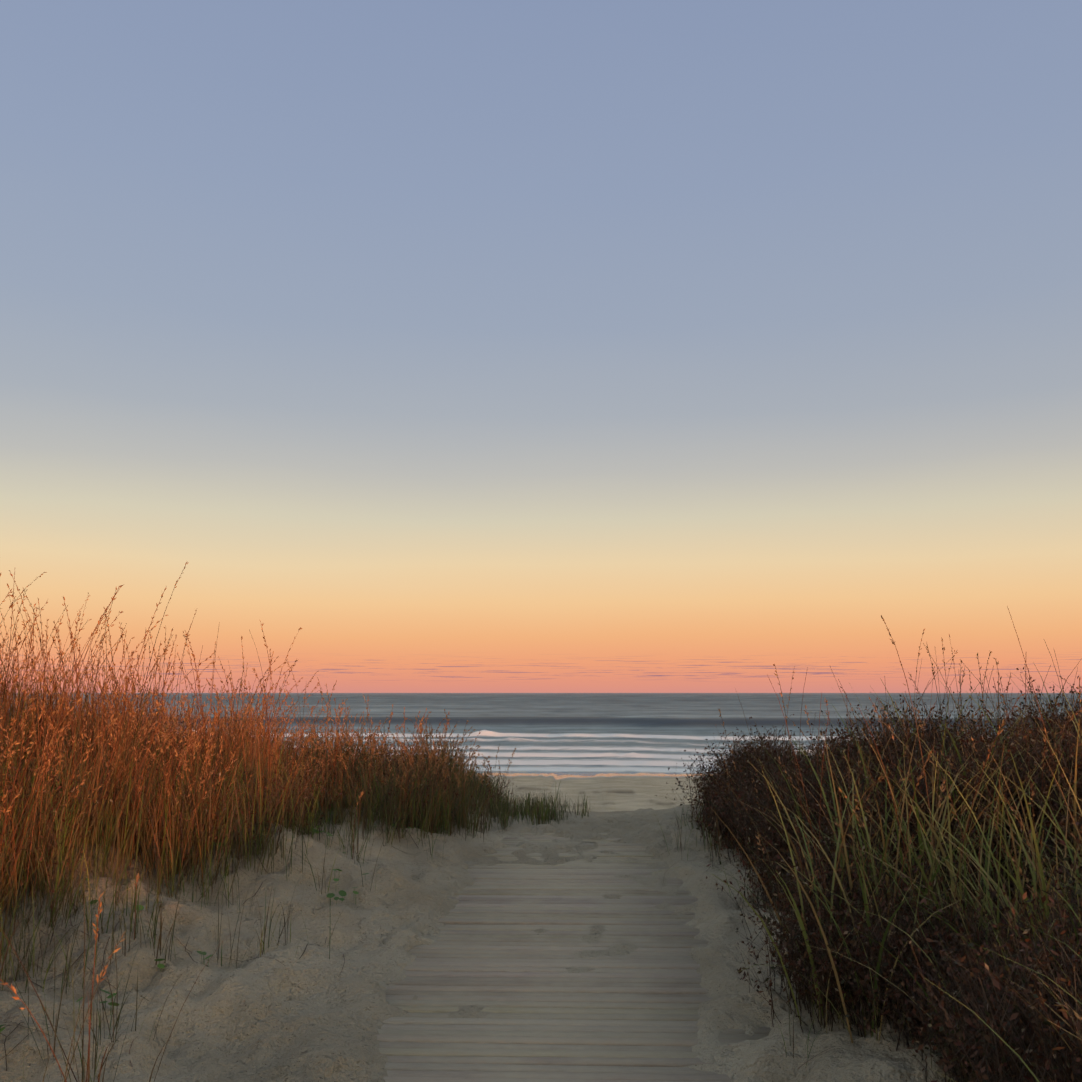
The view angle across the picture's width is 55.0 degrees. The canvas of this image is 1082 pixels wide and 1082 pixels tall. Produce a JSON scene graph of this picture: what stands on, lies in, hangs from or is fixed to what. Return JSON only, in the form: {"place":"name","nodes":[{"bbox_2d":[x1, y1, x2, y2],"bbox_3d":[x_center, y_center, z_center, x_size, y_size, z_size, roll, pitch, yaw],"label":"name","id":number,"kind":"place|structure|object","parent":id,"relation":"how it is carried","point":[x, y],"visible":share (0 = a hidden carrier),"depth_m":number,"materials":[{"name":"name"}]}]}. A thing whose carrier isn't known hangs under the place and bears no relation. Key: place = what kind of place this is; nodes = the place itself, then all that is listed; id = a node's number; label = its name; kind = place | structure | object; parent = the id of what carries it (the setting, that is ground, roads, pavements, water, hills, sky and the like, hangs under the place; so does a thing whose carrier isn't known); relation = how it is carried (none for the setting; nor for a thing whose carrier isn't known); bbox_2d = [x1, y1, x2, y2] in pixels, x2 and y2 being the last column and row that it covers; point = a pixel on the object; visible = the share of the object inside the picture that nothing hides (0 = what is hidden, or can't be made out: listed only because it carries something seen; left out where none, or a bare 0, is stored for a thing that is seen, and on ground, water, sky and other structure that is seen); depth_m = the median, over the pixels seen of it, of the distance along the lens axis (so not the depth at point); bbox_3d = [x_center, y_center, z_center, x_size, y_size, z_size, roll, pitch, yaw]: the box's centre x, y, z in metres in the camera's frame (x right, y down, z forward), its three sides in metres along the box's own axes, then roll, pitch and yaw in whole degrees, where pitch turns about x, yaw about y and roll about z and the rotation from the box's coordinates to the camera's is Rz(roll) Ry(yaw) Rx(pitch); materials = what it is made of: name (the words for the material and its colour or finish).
{"place":"outdoors","nodes":[
{"label":"outdoors","id":0,"kind":"place"},
{"bbox_2d":[0,694,598,1081],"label":"dune grass","id":1,"kind":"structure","parent":0,"point":[506,810],"depth_m":5.46,"materials":[{"name":"brown plant"}]},
{"bbox_2d":[0,773,986,1081],"bbox_3d":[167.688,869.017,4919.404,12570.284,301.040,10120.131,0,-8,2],"label":"sand ground","id":2,"kind":"structure","parent":0,"point":[280,1013],"depth_m":4.51,"materials":[{"name":"beige sand"}]},
{"bbox_2d":[0,801,410,1031],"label":"dune plants","id":3,"kind":"object","parent":2,"relation":"on","point":[342,893],"visible":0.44,"depth_m":5.24,"materials":[{"name":"plant"}]},
{"bbox_2d":[0,561,515,976],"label":"sea oats","id":4,"kind":"object","parent":2,"relation":"on","point":[89,729],"visible":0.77,"depth_m":6.08,"materials":[{"name":"brown plant"}]},
{"bbox_2d":[0,799,844,1070],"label":"dune twigs","id":5,"kind":"object","parent":2,"relation":"on","point":[188,939],"visible":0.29,"depth_m":4.49,"materials":[{"name":"brown plant"}]},
{"bbox_2d":[377,833,770,1081],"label":"boardwalk","id":6,"kind":"structure","parent":2,"relation":"on","point":[633,1017],"depth_m":4.46,"materials":[{"name":"grey wood"}]},
{"bbox_2d":[655,667,1081,1081],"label":"dune shrubs","id":7,"kind":"object","parent":2,"relation":"on","point":[1030,1038],"visible":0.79,"depth_m":4.07,"materials":[{"name":"plant"}]},
{"bbox_2d":[0,0,1081,692],"label":"sky","id":8,"kind":"structure","parent":0,"point":[453,346],"materials":[{"name":"blue"}]},
{"bbox_2d":[1,693,1081,775],"bbox_3d":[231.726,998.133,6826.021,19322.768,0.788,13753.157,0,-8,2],"label":"sea water","id":9,"kind":"structure","parent":0,"point":[582,734],"depth_m":85.02,"materials":[{"name":"liquid"}]},
{"bbox_2d":[655,606,1081,1081],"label":"dune grass","id":10,"kind":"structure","parent":0,"point":[950,867],"depth_m":4.04,"materials":[{"name":"green plant"}]}
]}

